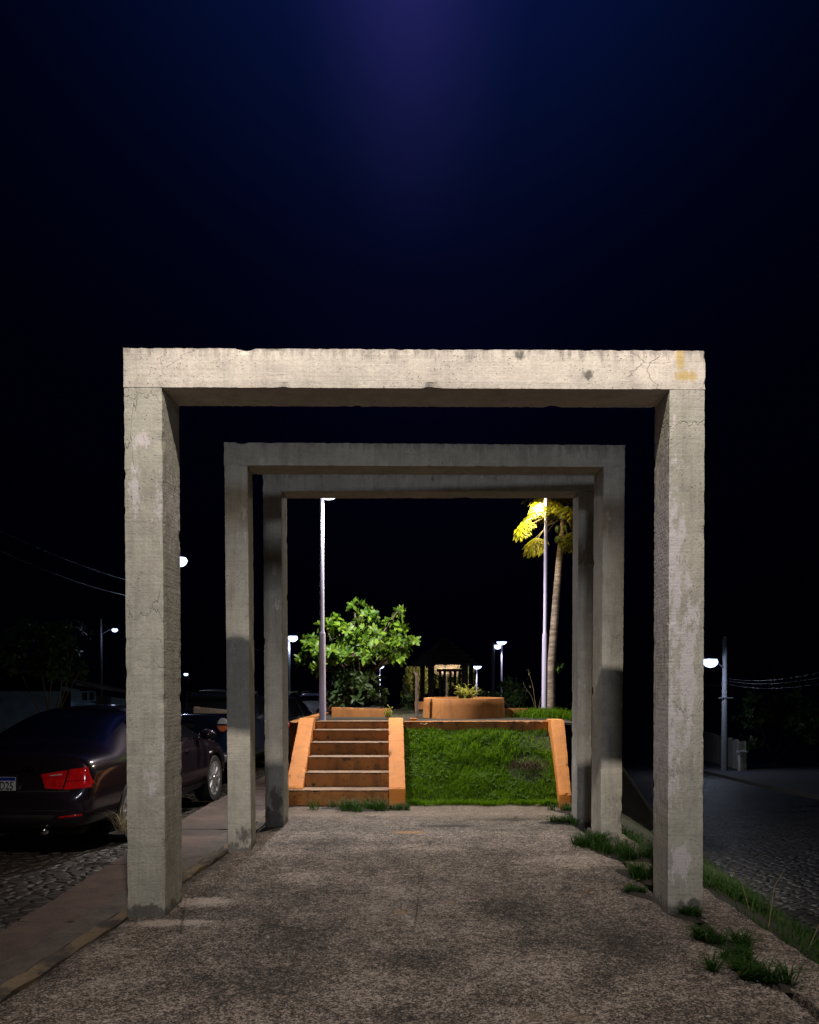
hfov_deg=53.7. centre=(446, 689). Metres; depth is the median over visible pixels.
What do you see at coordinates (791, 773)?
sidewalk
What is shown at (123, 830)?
grass tuft
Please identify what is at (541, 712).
grass tuft
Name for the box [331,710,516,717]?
terrace grass
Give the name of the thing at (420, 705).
masonry pier
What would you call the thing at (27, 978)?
kerb mortar lip
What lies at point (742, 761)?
gate pillar
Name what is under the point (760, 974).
grass tuft
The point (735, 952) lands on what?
grass tuft
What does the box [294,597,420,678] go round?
broadleaf tree
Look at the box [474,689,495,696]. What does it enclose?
leafy shrub
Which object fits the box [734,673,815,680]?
cable
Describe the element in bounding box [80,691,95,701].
window
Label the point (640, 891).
grass tuft
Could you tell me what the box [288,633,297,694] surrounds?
street light
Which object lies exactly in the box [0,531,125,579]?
cable
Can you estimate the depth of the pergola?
35.95 m
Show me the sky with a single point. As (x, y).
(245, 175)
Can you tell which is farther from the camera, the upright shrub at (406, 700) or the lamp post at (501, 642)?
the lamp post at (501, 642)
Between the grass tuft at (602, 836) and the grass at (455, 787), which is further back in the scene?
the grass at (455, 787)
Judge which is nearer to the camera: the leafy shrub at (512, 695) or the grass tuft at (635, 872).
the grass tuft at (635, 872)
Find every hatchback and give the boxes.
[254,691,318,742]
[298,690,331,713]
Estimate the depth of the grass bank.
6.65 m
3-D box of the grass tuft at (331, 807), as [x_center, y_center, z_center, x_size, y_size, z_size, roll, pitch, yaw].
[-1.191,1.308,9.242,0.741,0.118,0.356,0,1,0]
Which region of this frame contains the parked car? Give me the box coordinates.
[0,705,224,840]
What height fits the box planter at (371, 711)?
0.278 m
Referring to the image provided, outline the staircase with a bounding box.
[288,718,404,805]
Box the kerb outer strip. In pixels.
[567,804,818,1020]
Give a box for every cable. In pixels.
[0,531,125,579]
[1,551,122,594]
[731,678,815,683]
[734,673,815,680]
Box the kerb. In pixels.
[0,810,264,984]
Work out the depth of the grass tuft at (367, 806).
9.10 m
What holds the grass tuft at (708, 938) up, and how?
on the pavement at (197, 960)
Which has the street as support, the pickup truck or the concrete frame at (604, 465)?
the pickup truck
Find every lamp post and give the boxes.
[319,498,334,720]
[473,665,481,696]
[496,640,506,696]
[542,498,547,708]
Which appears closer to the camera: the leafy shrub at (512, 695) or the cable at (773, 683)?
the leafy shrub at (512, 695)
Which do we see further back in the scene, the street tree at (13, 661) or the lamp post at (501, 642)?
the lamp post at (501, 642)
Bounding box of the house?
[0,666,126,732]
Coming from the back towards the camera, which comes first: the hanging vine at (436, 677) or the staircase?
the hanging vine at (436, 677)
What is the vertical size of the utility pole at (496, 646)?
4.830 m
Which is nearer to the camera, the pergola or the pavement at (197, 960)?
the pavement at (197, 960)
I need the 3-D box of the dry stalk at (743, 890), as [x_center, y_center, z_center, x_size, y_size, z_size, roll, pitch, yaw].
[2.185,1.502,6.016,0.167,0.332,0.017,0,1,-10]
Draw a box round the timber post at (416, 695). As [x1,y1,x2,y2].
[413,671,418,718]
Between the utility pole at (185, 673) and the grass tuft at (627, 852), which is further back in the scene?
the utility pole at (185, 673)
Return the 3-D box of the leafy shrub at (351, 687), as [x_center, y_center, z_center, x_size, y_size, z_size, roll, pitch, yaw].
[-1.631,0.001,13.671,1.292,0.875,0.977,1,1,37]
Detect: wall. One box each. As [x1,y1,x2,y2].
[290,710,331,762]
[404,719,570,806]
[505,708,528,715]
[703,731,745,768]
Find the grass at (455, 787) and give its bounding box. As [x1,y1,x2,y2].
[402,726,557,806]
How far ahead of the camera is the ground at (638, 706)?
142.28 m
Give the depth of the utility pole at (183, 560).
25.81 m
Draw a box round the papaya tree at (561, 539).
[513,498,572,710]
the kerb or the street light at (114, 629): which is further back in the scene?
the street light at (114, 629)
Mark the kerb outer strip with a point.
(804, 996)
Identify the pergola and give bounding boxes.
[434,665,461,696]
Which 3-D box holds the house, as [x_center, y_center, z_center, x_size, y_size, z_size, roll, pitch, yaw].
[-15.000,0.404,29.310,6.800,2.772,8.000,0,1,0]
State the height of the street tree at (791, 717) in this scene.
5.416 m
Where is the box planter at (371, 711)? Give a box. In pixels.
[332,706,390,716]
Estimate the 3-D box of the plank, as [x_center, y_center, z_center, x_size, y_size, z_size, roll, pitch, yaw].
[-3.870,0.338,13.327,0.590,0.118,0.062,0,1,0]
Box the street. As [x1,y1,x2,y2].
[0,699,419,931]
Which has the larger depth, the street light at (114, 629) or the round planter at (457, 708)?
the street light at (114, 629)
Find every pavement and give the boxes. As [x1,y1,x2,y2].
[0,804,818,1023]
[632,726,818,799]
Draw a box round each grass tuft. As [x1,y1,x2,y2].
[99,804,127,833]
[303,795,392,812]
[320,799,361,809]
[387,801,412,809]
[506,706,571,720]
[538,813,580,825]
[546,801,571,813]
[564,828,621,848]
[567,832,652,863]
[615,858,652,885]
[619,882,654,901]
[666,904,707,922]
[681,919,770,951]
[682,945,818,993]
[705,941,762,966]
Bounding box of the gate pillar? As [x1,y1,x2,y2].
[736,751,747,770]
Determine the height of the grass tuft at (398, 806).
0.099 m
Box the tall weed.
[523,670,541,708]
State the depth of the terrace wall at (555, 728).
10.82 m
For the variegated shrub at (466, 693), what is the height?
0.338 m
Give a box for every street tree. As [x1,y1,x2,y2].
[0,615,94,711]
[731,673,818,766]
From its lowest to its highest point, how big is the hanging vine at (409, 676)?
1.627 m
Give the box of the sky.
[0,0,818,684]
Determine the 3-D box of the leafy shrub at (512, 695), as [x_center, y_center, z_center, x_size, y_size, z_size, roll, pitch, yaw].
[1.738,0.379,22.017,1.069,1.556,0.858,0,1,0]
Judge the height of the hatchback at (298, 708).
1.563 m
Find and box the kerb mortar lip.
[0,817,264,1003]
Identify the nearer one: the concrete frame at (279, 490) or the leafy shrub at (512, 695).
the concrete frame at (279, 490)
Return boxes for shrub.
[326,665,389,709]
[383,705,393,717]
[400,685,414,708]
[454,684,479,698]
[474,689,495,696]
[496,675,529,707]
[507,759,550,773]
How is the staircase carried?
on the ground at (638, 706)
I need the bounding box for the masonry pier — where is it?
[418,701,423,708]
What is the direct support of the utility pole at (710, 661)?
on the sidewalk at (791, 773)
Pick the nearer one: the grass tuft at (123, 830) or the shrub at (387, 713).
the grass tuft at (123, 830)
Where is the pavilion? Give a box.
[411,636,479,700]
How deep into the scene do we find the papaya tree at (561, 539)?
13.91 m
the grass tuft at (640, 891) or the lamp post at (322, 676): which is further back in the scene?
the lamp post at (322, 676)
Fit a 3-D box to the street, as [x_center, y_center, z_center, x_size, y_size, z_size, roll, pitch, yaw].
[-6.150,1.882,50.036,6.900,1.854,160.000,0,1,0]
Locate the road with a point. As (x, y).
(765, 838)
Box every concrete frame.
[123,348,704,922]
[224,442,624,852]
[263,474,593,830]
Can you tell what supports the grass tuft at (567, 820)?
on the pavement at (197, 960)
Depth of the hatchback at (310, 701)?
30.18 m
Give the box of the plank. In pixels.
[194,707,226,713]
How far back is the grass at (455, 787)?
10.11 m
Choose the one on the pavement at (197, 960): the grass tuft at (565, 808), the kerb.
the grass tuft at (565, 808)
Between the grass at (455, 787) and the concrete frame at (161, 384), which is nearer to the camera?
the concrete frame at (161, 384)
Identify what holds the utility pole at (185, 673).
on the ground at (638, 706)
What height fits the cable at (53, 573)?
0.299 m
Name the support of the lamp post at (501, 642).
on the ground at (638, 706)
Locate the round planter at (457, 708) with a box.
[423,697,504,718]
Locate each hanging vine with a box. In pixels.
[400,666,427,700]
[427,667,461,692]
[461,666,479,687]
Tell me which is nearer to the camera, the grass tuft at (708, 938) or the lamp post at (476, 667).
the grass tuft at (708, 938)
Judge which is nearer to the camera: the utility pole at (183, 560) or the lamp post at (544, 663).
the lamp post at (544, 663)
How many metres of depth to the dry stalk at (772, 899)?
5.42 m
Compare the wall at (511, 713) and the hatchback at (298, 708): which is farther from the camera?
the hatchback at (298, 708)
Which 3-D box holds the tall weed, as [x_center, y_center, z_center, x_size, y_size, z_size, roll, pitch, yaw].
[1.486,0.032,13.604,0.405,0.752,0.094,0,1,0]
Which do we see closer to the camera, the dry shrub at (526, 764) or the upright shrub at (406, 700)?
the dry shrub at (526, 764)
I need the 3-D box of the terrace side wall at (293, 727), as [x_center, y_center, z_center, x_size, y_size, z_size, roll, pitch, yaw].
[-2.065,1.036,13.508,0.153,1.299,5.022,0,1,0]
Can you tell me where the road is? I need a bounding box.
[622,728,818,935]
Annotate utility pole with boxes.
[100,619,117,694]
[180,553,186,566]
[184,669,189,695]
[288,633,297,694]
[491,643,500,695]
[704,636,732,770]
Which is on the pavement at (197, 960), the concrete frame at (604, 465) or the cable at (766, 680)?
the concrete frame at (604, 465)
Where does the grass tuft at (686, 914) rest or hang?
on the pavement at (197, 960)
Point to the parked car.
(63, 769)
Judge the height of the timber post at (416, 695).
0.732 m
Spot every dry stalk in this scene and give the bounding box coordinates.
[731,871,749,909]
[768,868,785,926]
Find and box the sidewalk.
[0,703,413,962]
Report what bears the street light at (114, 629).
on the ground at (638, 706)
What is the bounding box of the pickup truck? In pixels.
[181,689,264,770]
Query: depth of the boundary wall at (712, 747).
51.56 m
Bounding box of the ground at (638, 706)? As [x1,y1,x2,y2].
[46,680,818,962]

